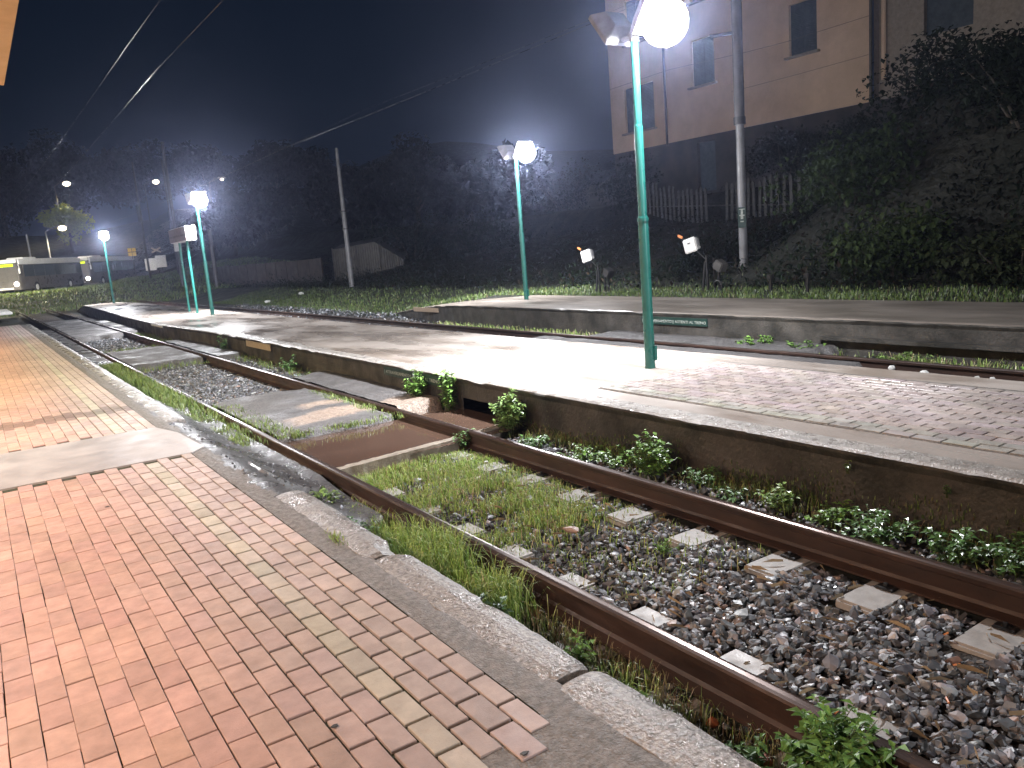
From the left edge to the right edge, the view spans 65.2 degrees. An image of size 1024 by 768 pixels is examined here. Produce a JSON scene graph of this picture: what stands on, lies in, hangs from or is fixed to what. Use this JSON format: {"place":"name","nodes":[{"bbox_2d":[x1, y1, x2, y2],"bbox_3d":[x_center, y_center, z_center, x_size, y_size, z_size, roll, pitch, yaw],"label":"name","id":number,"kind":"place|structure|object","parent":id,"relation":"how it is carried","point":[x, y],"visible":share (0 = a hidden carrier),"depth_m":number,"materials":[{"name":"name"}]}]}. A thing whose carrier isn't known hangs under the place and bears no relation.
{"place":"outdoors","nodes":[
{"label":"outdoors","id":0,"kind":"place"},
{"bbox_2d":[0,207,206,300],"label":"road","id":1,"kind":"structure","parent":0,"point":[161,234],"depth_m":109.70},
{"bbox_2d":[0,257,83,292],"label":"bus","id":2,"kind":"object","parent":1,"relation":"on","point":[23,273],"visible":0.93,"depth_m":72.07,"materials":[{"name":"paint"}]},
{"bbox_2d":[77,255,136,286],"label":"bus","id":3,"kind":"object","parent":1,"relation":"on","point":[94,269],"visible":0.63,"depth_m":85.37,"materials":[{"name":"paint"}]},
{"bbox_2d":[268,408,527,474],"bbox_3d":[-1.335,0.568,8.032,2.740,0.001,1.500,-11,12,-33],"label":"panel","id":4,"kind":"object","parent":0,"point":[340,448],"depth_m":8.12,"materials":[{"name":"metal"}]},
{"bbox_2d":[0,0,873,235],"label":"sky","id":5,"kind":"structure","parent":0,"point":[252,70],"materials":[{"name":"black"}]},
{"bbox_2d":[0,52,1023,755],"bbox_3d":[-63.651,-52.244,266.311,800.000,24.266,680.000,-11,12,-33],"label":"ground","id":6,"kind":"structure","parent":0,"point":[306,236],"depth_m":31.32,"materials":[{"name":"soil"}]},
{"bbox_2d":[0,143,51,238],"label":"tree","id":7,"kind":"object","parent":6,"relation":"on","point":[13,183],"visible":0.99,"depth_m":115.40,"materials":[{"name":"green plant"}]},
{"bbox_2d":[25,324,86,359],"bbox_3d":[-12.811,-1.105,22.049,0.231,0.454,16.740,-11,12,-33],"label":"kerb stone","id":8,"kind":"object","parent":6,"relation":"on","point":[66,350],"visible":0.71,"depth_m":18.94,"materials":[{"name":"concrete"}]},
{"bbox_2d":[17,128,105,213],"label":"tree","id":9,"kind":"object","parent":6,"relation":"on","point":[58,163],"visible":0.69,"depth_m":121.71,"materials":[{"name":"green plant"}]},
{"bbox_2d":[35,203,94,252],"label":"tree","id":10,"kind":"object","parent":6,"relation":"on","point":[62,214],"visible":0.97,"depth_m":107.34,"materials":[{"name":"green plant"}]},
{"bbox_2d":[40,329,112,364],"bbox_3d":[-12.527,-1.007,22.351,0.510,0.314,16.000,-11,12,-33],"label":"asphalt apron","id":11,"kind":"object","parent":6,"relation":"on","point":[93,357],"visible":0.52,"depth_m":19.95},
{"bbox_2d":[43,319,123,342],"bbox_3d":[-16.060,-1.960,29.555,1.300,0.319,13.000,-11,12,-33],"label":"asphalt crossing","id":12,"kind":"object","parent":6,"relation":"on","point":[82,331],"visible":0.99,"depth_m":27.04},
{"bbox_2d":[77,359,185,422],"bbox_3d":[-5.756,0.160,11.662,0.230,0.454,8.400,-11,12,-33],"label":"kerb stone","id":13,"kind":"object","parent":6,"relation":"on","point":[163,412],"visible":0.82,"depth_m":10.09,"materials":[{"name":"concrete"}]},
{"bbox_2d":[83,138,184,222],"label":"tree","id":14,"kind":"object","parent":6,"relation":"on","point":[112,168],"visible":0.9,"depth_m":121.75,"materials":[{"name":"green plant"}]},
{"bbox_2d":[0,256,327,316],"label":"roadside grass","id":15,"kind":"structure","parent":6,"relation":"on","point":[93,287],"depth_m":61.45,"materials":[{"name":"plant"}]},
{"bbox_2d":[161,142,183,286],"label":"utility pole","id":16,"kind":"object","parent":6,"relation":"on","point":[176,247],"visible":0.61,"depth_m":58.84,"materials":[{"name":"white paint"}]},
{"bbox_2d":[160,139,239,209],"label":"tree","id":17,"kind":"object","parent":6,"relation":"on","point":[188,164],"visible":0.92,"depth_m":122.28,"materials":[{"name":"green plant"}]},
{"bbox_2d":[184,197,266,255],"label":"tree","id":18,"kind":"object","parent":6,"relation":"on","point":[236,224],"visible":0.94,"depth_m":82.95,"materials":[{"name":"green plant"}]},
{"bbox_2d":[128,395,386,535],"bbox_3d":[-2.981,0.670,8.050,0.770,0.624,6.550,-11,12,-33],"label":"asphalt apron","id":19,"kind":"object","parent":6,"relation":"on","point":[284,464],"visible":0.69,"depth_m":6.71,"materials":[{"name":"asphalt"}]},
{"bbox_2d":[215,182,300,240],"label":"tree","id":20,"kind":"object","parent":6,"relation":"on","point":[277,209],"visible":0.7,"depth_m":92.29,"materials":[{"name":"green plant"}]},
{"bbox_2d":[208,258,323,284],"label":"panel wall","id":21,"kind":"structure","parent":6,"relation":"on","point":[285,270],"depth_m":50.64,"materials":[{"name":"metal"}]},
{"bbox_2d":[0,323,539,767],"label":"platform base","id":22,"kind":"object","parent":6,"relation":"on","point":[325,723],"visible":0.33,"depth_m":3.39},
{"bbox_2d":[0,0,18,84],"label":"station building","id":23,"kind":"structure","parent":22,"relation":"on","point":[8,10],"depth_m":6.36,"materials":[{"name":"paint"}]},
{"bbox_2d":[0,427,203,490],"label":"concrete band","id":24,"kind":"object","parent":22,"relation":"on","point":[39,465],"visible":0.73,"depth_m":6.81,"materials":[{"name":"concrete"}]},
{"bbox_2d":[0,325,549,767],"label":"brick paving","id":25,"kind":"structure","parent":22,"relation":"on","point":[142,719],"depth_m":3.29,"materials":[{"name":"brick"}]},
{"bbox_2d":[21,325,673,767],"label":"mortar strip","id":26,"kind":"object","parent":22,"relation":"on","point":[537,693],"visible":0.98,"depth_m":3.27,"materials":[{"name":"concrete"}]},
{"bbox_2d":[469,710,628,767],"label":"mortar strip","id":27,"kind":"object","parent":22,"relation":"on","point":[565,749],"visible":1,"depth_m":2.38,"materials":[{"name":"concrete"}]},
{"bbox_2d":[230,139,319,192],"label":"tree","id":28,"kind":"object","parent":6,"relation":"on","point":[276,169],"visible":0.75,"depth_m":120.96,"materials":[{"name":"green plant"}]},
{"bbox_2d":[288,145,373,204],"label":"tree","id":29,"kind":"object","parent":6,"relation":"on","point":[321,163],"visible":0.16,"depth_m":118.34,"materials":[{"name":"green plant"}]},
{"bbox_2d":[276,490,394,559],"bbox_3d":[-1.054,1.003,4.740,0.223,0.454,1.500,-11,12,-33],"label":"kerb stone","id":30,"kind":"object","parent":6,"relation":"on","point":[363,542],"visible":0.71,"depth_m":4.57,"materials":[{"name":"concrete"}]},
{"bbox_2d":[297,164,383,229],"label":"tree","id":31,"kind":"object","parent":6,"relation":"on","point":[362,199],"visible":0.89,"depth_m":79.14,"materials":[{"name":"green plant"}]},
{"bbox_2d":[335,148,353,286],"bbox_3d":[-7.835,-7.542,37.477,0.300,6.800,0.300,-11,12,-33],"label":"utility pole","id":32,"kind":"object","parent":6,"relation":"on","point":[348,254],"visible":0.89,"depth_m":37.43,"materials":[{"name":"concrete"}]},
{"bbox_2d":[331,237,407,280],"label":"corrugated shed","id":33,"kind":"structure","parent":6,"relation":"on","point":[372,254],"depth_m":44.82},
{"bbox_2d":[374,157,424,227],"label":"tree","id":34,"kind":"object","parent":6,"relation":"on","point":[386,210],"visible":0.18,"depth_m":110.36,"materials":[{"name":"green plant"}]},
{"bbox_2d":[363,130,454,224],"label":"tree","id":35,"kind":"object","parent":6,"relation":"on","point":[407,178],"visible":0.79,"depth_m":79.04,"materials":[{"name":"green plant"}]},
{"bbox_2d":[336,424,514,475],"bbox_3d":[-0.988,0.683,7.438,2.733,0.134,0.149,-13,13,-41],"label":"trough rim","id":36,"kind":"object","parent":6,"relation":"on","point":[362,467],"visible":0.34,"depth_m":7.39,"materials":[{"name":"concrete"}]},
{"bbox_2d":[426,158,516,222],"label":"tree","id":37,"kind":"object","parent":6,"relation":"on","point":[472,186],"visible":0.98,"depth_m":68.51,"materials":[{"name":"green plant"}]},
{"bbox_2d":[16,310,942,767],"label":"rail","id":38,"kind":"object","parent":6,"relation":"on","point":[744,696],"visible":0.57,"depth_m":3.70,"materials":[{"name":"metal"}]},
{"bbox_2d":[373,554,587,684],"bbox_3d":[-0.202,1.156,3.485,0.225,0.454,1.500,-11,12,-33],"label":"kerb stone","id":39,"kind":"object","parent":6,"relation":"on","point":[530,650],"visible":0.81,"depth_m":3.26,"materials":[{"name":"concrete"}]},
{"bbox_2d":[433,206,530,260],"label":"bush","id":40,"kind":"object","parent":6,"relation":"on","point":[478,240],"visible":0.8,"depth_m":41.00,"materials":[{"name":"green plant"}]},
{"bbox_2d":[488,388,526,438],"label":"leafy weed","id":41,"kind":"object","parent":6,"relation":"on","point":[511,414],"visible":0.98,"depth_m":8.01,"materials":[{"name":"green plant"}]},
{"bbox_2d":[478,138,555,217],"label":"tree","id":42,"kind":"object","parent":6,"relation":"on","point":[530,165],"visible":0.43,"depth_m":75.19,"materials":[{"name":"green plant"}]},
{"bbox_2d":[14,311,1023,767],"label":"track bed","id":43,"kind":"object","parent":6,"relation":"on","point":[842,681],"visible":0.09,"depth_m":4.92,"materials":[{"name":"gravel"}]},
{"bbox_2d":[105,346,203,371],"bbox_3d":[-7.925,-0.503,17.580,1.300,0.319,4.100,-11,12,-33],"label":"asphalt crossing","id":44,"kind":"object","parent":43,"relation":"on","point":[146,358],"visible":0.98,"depth_m":16.86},
{"bbox_2d":[164,339,243,359],"bbox_3d":[-7.159,-0.727,18.377,0.500,0.318,5.600,-11,12,-33],"label":"asphalt crossing","id":45,"kind":"object","parent":43,"relation":"on","point":[224,353],"visible":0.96,"depth_m":17.58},
{"bbox_2d":[211,388,393,442],"bbox_3d":[-2.656,0.438,9.823,1.300,0.336,3.150,-11,12,-33],"label":"asphalt crossing","id":46,"kind":"object","parent":43,"relation":"on","point":[303,409],"visible":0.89,"depth_m":9.46,"materials":[{"name":"asphalt"}]},
{"bbox_2d":[293,371,441,414],"bbox_3d":[-2.122,0.170,11.003,0.545,0.343,3.950,-11,12,-33],"label":"asphalt crossing","id":47,"kind":"object","parent":43,"relation":"on","point":[399,398],"visible":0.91,"depth_m":10.41,"materials":[{"name":"asphalt"}]},
{"bbox_2d":[401,369,427,396],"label":"leafy weed","id":48,"kind":"object","parent":47,"relation":"on","point":[419,387],"visible":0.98,"depth_m":9.77,"materials":[{"name":"green plant"}]},
{"bbox_2d":[388,471,560,528],"bbox_3d":[-0.269,0.949,6.316,2.177,0.237,0.249,-11,12,-34],"label":"concrete sleeper","id":49,"kind":"object","parent":43,"relation":"on","point":[537,477],"visible":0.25,"depth_m":6.57,"materials":[{"name":"concrete"}]},
{"bbox_2d":[42,308,1023,629],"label":"rail","id":50,"kind":"object","parent":43,"relation":"on","point":[976,592],"visible":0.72,"depth_m":4.96,"materials":[{"name":"metal"}]},
{"bbox_2d":[457,486,610,537],"bbox_3d":[0.074,1.008,5.810,2.177,0.237,0.249,-11,12,-34],"label":"concrete sleeper","id":51,"kind":"object","parent":43,"relation":"on","point":[592,492],"visible":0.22,"depth_m":6.05,"materials":[{"name":"concrete"}]},
{"bbox_2d":[99,332,1023,767],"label":"grass","id":52,"kind":"structure","parent":43,"relation":"on","point":[441,554],"depth_m":5.53,"materials":[{"name":"plant"}]},
{"bbox_2d":[466,504,668,577],"bbox_3d":[0.405,1.066,5.322,2.177,0.237,0.249,-11,12,-32],"label":"concrete sleeper","id":53,"kind":"object","parent":43,"relation":"on","point":[646,511],"visible":0.23,"depth_m":5.52,"materials":[{"name":"concrete"}]},
{"bbox_2d":[563,629,599,666],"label":"leafy weed","id":54,"kind":"object","parent":43,"relation":"on","point":[580,657],"visible":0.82,"depth_m":3.70,"materials":[{"name":"green plant"}]},
{"bbox_2d":[508,526,736,616],"bbox_3d":[0.741,1.133,4.830,2.177,0.237,0.249,-11,12,-32],"label":"concrete sleeper","id":55,"kind":"object","parent":43,"relation":"on","point":[709,532],"visible":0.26,"depth_m":5.05,"materials":[{"name":"concrete"}]},
{"bbox_2d":[553,551,821,666],"bbox_3d":[1.085,1.191,4.323,2.177,0.237,0.249,-11,12,-32],"label":"concrete sleeper","id":56,"kind":"object","parent":43,"relation":"on","point":[789,562],"visible":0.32,"depth_m":4.51,"materials":[{"name":"concrete"}]},
{"bbox_2d":[679,465,724,489],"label":"leafy weed","id":57,"kind":"object","parent":43,"relation":"on","point":[707,474],"visible":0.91,"depth_m":5.97,"materials":[{"name":"green plant"}]},
{"bbox_2d":[644,581,920,722],"bbox_3d":[1.420,1.251,3.830,2.177,0.237,0.249,-11,12,-32],"label":"concrete sleeper","id":58,"kind":"object","parent":43,"relation":"on","point":[867,598],"visible":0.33,"depth_m":3.98,"materials":[{"name":"concrete"}]},
{"bbox_2d":[804,499,860,529],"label":"leafy weed","id":59,"kind":"object","parent":43,"relation":"on","point":[838,517],"visible":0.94,"depth_m":5.05,"materials":[{"name":"green plant"}]},
{"bbox_2d":[771,618,1023,767],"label":"concrete sleeper","id":60,"kind":"object","parent":43,"relation":"on","point":[975,640],"visible":0.3,"depth_m":3.58,"materials":[{"name":"concrete"}]},
{"bbox_2d":[76,302,1023,556],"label":"platform","id":61,"kind":"structure","parent":6,"relation":"on","point":[561,382],"depth_m":7.25,"materials":[{"name":"concrete"}]},
{"bbox_2d":[168,225,198,313],"bbox_3d":[-10.874,-3.791,26.780,0.317,2.835,2.600,-11,12,-33],"label":"station name board","id":62,"kind":"object","parent":61,"relation":"on","point":[183,234],"visible":0.94,"depth_m":26.12,"materials":[{"name":"teal paint"}]},
{"bbox_2d":[185,191,214,314],"bbox_3d":[-9.360,-3.944,24.375,0.460,3.731,1.120,-11,12,-33],"label":"lamp post","id":63,"kind":"object","parent":61,"relation":"on","point":[195,198],"visible":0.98,"depth_m":24.32,"materials":[{"name":"metal"}]},
{"bbox_2d":[383,366,441,385],"bbox_3d":[-1.286,-0.105,10.159,0.019,0.115,1.580,-11,12,-33],"label":"warning plate","id":64,"kind":"object","parent":61,"relation":"attached to","point":[408,375],"visible":0.92,"depth_m":10.19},
{"bbox_2d":[435,369,457,410],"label":"leafy weed","id":65,"kind":"object","parent":61,"relation":"on","point":[451,395],"visible":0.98,"depth_m":9.19,"materials":[{"name":"green plant"}]},
{"bbox_2d":[588,0,677,368],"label":"lamp post","id":66,"kind":"object","parent":61,"relation":"on","point":[651,17],"visible":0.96,"depth_m":8.23,"materials":[{"name":"metal"}]},
{"bbox_2d":[598,361,1023,456],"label":"grey paver field","id":67,"kind":"structure","parent":61,"relation":"on","point":[856,402],"depth_m":6.34,"materials":[{"name":"concrete"}]},
{"bbox_2d":[84,337,1023,767],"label":"ballast","id":68,"kind":"structure","parent":6,"relation":"on","point":[740,623],"depth_m":3.87,"materials":[{"name":"gravel"}]},
{"bbox_2d":[556,441,619,462],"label":"leafy weed","id":69,"kind":"object","parent":68,"relation":"on","point":[585,452],"visible":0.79,"depth_m":6.96,"materials":[{"name":"green plant"}]},
{"bbox_2d":[588,444,630,468],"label":"leafy weed","id":70,"kind":"object","parent":68,"relation":"on","point":[615,461],"visible":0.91,"depth_m":6.71,"materials":[{"name":"green plant"}]},
{"bbox_2d":[624,429,682,480],"bbox_3d":[1.108,0.572,6.274,0.436,0.408,0.454,-11,12,-33],"label":"leafy weed","id":71,"kind":"object","parent":68,"relation":"on","point":[660,464],"visible":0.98,"depth_m":6.26,"materials":[{"name":"green plant"}]},
{"bbox_2d":[725,733,773,767],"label":"leafy weed","id":72,"kind":"object","parent":68,"relation":"on","point":[752,753],"visible":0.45,"depth_m":2.84,"materials":[{"name":"green plant"}]},
{"bbox_2d":[754,482,800,515],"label":"leafy weed","id":73,"kind":"object","parent":68,"relation":"on","point":[787,500],"visible":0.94,"depth_m":5.34,"materials":[{"name":"green plant"}]},
{"bbox_2d":[773,694,909,767],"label":"leafy weed","id":74,"kind":"object","parent":68,"relation":"on","point":[837,748],"visible":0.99,"depth_m":2.67,"materials":[{"name":"green plant"}]},
{"bbox_2d":[834,504,920,549],"bbox_3d":[2.144,0.850,4.707,0.428,0.241,0.464,-8,11,-19],"label":"leafy weed","id":75,"kind":"object","parent":68,"relation":"on","point":[879,532],"visible":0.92,"depth_m":4.67,"materials":[{"name":"green plant"}]},
{"bbox_2d":[905,526,997,567],"bbox_3d":[2.424,0.881,4.357,0.358,0.258,0.397,-11,12,-33],"label":"leafy weed","id":76,"kind":"object","parent":68,"relation":"on","point":[959,543],"visible":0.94,"depth_m":4.34,"materials":[{"name":"green plant"}]},
{"bbox_2d":[973,530,1023,581],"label":"leafy weed","id":77,"kind":"object","parent":68,"relation":"on","point":[1010,562],"visible":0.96,"depth_m":4.15,"materials":[{"name":"green plant"}]},
{"bbox_2d":[513,157,613,215],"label":"bush","id":78,"kind":"object","parent":6,"relation":"on","point":[577,204],"visible":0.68,"depth_m":51.96,"materials":[{"name":"green plant"}]},
{"bbox_2d":[146,301,990,367],"bbox_3d":[-7.350,-2.111,26.341,3.350,0.042,64.000,-11,12,-33],"label":"track bed","id":79,"kind":"object","parent":6,"relation":"on","point":[409,320],"visible":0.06,"depth_m":26.48,"materials":[{"name":"gravel"}]},
{"bbox_2d":[130,299,1023,381],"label":"rail","id":80,"kind":"object","parent":79,"relation":"on","point":[980,372],"visible":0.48,"depth_m":12.45,"materials":[{"name":"metal"}]},
{"bbox_2d":[534,336,862,366],"bbox_3d":[1.927,-0.350,12.263,1.320,0.320,6.900,-11,12,-33],"label":"asphalt crossing","id":81,"kind":"object","parent":79,"relation":"on","point":[758,355],"visible":0.22,"depth_m":11.65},
{"bbox_2d":[590,330,838,354],"bbox_3d":[2.928,-0.566,12.917,0.790,0.317,4.900,-11,12,-33],"label":"asphalt crossing","id":82,"kind":"object","parent":79,"relation":"on","point":[774,345],"visible":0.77,"depth_m":12.33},
{"bbox_2d":[577,247,614,292],"bbox_3d":[2.077,-2.853,20.016,0.225,1.195,1.237,-12,12,-36],"label":"point lever","id":83,"kind":"object","parent":6,"relation":"on","point":[587,255],"visible":0.97,"depth_m":19.91,"materials":[{"name":"metal"}]},
{"bbox_2d":[199,303,1020,369],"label":"ballast","id":84,"kind":"structure","parent":6,"relation":"on","point":[312,311],"depth_m":27.76,"materials":[{"name":"gravel"}]},
{"bbox_2d":[199,22,1023,290],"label":"bushes","id":85,"kind":"object","parent":6,"relation":"on","point":[761,243],"visible":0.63,"depth_m":20.43,"materials":[{"name":"green plant"}]},
{"bbox_2d":[594,152,663,215],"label":"bush","id":86,"kind":"object","parent":6,"relation":"on","point":[624,179],"visible":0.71,"depth_m":41.12,"materials":[{"name":"green plant"}]},
{"bbox_2d":[561,671,760,767],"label":"kerb stone","id":87,"kind":"object","parent":6,"relation":"on","point":[674,740],"visible":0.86,"depth_m":2.48,"materials":[{"name":"stone"}]},
{"bbox_2d":[566,170,832,222],"bbox_3d":[7.001,-10.020,43.709,2.630,3.030,33.028,-7,10,-13],"label":"paling fence","id":88,"kind":"object","parent":6,"relation":"on","point":[593,201],"visible":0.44,"depth_m":36.31,"materials":[{"name":"wood"}]},
{"bbox_2d":[677,234,727,289],"bbox_3d":[4.288,-2.753,18.101,0.248,1.314,1.360,-12,12,-36],"label":"point lever","id":89,"kind":"object","parent":6,"relation":"on","point":[691,244],"visible":0.94,"depth_m":17.98,"materials":[{"name":"metal"}]},
{"bbox_2d":[396,295,1023,368],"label":"platform","id":90,"kind":"structure","parent":6,"relation":"on","point":[802,320],"depth_m":12.35,"materials":[{"name":"concrete"}]},
{"bbox_2d":[497,141,531,299],"bbox_3d":[0.270,-3.875,19.225,0.460,3.731,1.120,-11,12,-33],"label":"lamp post","id":91,"kind":"object","parent":90,"relation":"on","point":[521,149],"visible":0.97,"depth_m":19.16,"materials":[{"name":"metal"}]},
{"bbox_2d":[641,316,707,326],"bbox_3d":[2.764,-1.080,13.745,0.019,0.130,1.550,-11,12,-33],"label":"warning plate","id":92,"kind":"object","parent":90,"relation":"attached to","point":[682,321],"visible":0.82,"depth_m":13.60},
{"bbox_2d":[815,335,1023,352],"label":"platform ledge","id":93,"kind":"object","parent":90,"relation":"attached to","point":[1004,348],"visible":1,"depth_m":10.05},
{"bbox_2d":[416,471,1023,767],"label":"gravel","id":94,"kind":"structure","parent":6,"relation":"on","point":[962,666],"depth_m":4.21,"materials":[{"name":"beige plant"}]},
{"bbox_2d":[710,0,747,266],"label":"utility pole","id":95,"kind":"object","parent":6,"relation":"on","point":[739,118],"visible":0.83,"depth_m":19.53,"materials":[{"name":"metal"}]},
{"bbox_2d":[745,123,826,195],"bbox_3d":[11.323,-9.317,33.547,3.333,3.150,3.336,-4,10,3],"label":"bush","id":96,"kind":"object","parent":6,"relation":"on","point":[790,168],"visible":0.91,"depth_m":33.50,"materials":[{"name":"green plant"}]},
{"bbox_2d":[605,0,1023,203],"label":"plaster building","id":97,"kind":"structure","parent":6,"relation":"on","point":[801,58],"depth_m":34.91,"materials":[{"name":"paint"}]},
{"bbox_2d":[700,140,716,190],"bbox_3d":[9.504,-10.458,38.378,0.060,2.300,1.150,-11,12,-33],"label":"door","id":98,"kind":"structure","parent":97,"relation":"in","point":[707,149],"depth_m":38.43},
{"bbox_2d":[927,0,973,34],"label":"wing window","id":99,"kind":"structure","parent":97,"relation":"in","point":[943,13],"depth_m":28.62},
{"bbox_2d":[759,110,934,226],"bbox_3d":[7.994,-4.856,18.468,3.893,2.496,3.376,-6,10,-8],"label":"bush","id":100,"kind":"object","parent":6,"relation":"on","point":[842,162],"visible":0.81,"depth_m":18.11,"materials":[{"name":"green plant"}]},
{"bbox_2d":[808,111,890,188],"bbox_3d":[13.050,-8.448,30.326,3.304,3.511,3.447,-5,10,-2],"label":"bush","id":101,"kind":"object","parent":6,"relation":"on","point":[837,135],"visible":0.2,"depth_m":29.72,"materials":[{"name":"green plant"}]},
{"bbox_2d":[805,101,909,190],"bbox_3d":[11.300,-6.322,23.634,4.268,3.899,4.860,-11,12,-33],"label":"bush","id":102,"kind":"object","parent":6,"relation":"on","point":[865,128],"visible":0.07,"depth_m":24.31,"materials":[{"name":"green plant"}]},
{"bbox_2d":[822,199,966,286],"bbox_3d":[7.759,-2.608,16.115,3.112,2.088,2.404,-11,12,-33],"label":"bush","id":103,"kind":"object","parent":6,"relation":"on","point":[885,248],"visible":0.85,"depth_m":15.51,"materials":[{"name":"green plant"}]},
{"bbox_2d":[856,20,1023,132],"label":"bush","id":104,"kind":"object","parent":6,"relation":"on","point":[918,87],"visible":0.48,"depth_m":19.35,"materials":[{"name":"green plant"}]},
{"bbox_2d":[924,214,1023,287],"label":"bush","id":105,"kind":"object","parent":6,"relation":"on","point":[1000,255],"visible":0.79,"depth_m":13.71,"materials":[{"name":"green plant"}]},
{"bbox_2d":[934,27,1023,140],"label":"bush","id":106,"kind":"object","parent":6,"relation":"on","point":[1005,59],"visible":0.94,"depth_m":15.70,"materials":[{"name":"green plant"}]},
{"bbox_2d":[214,205,1023,369],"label":"verge grass","id":107,"kind":"structure","parent":0,"point":[842,295],"depth_m":17.75,"materials":[{"name":"plant"}]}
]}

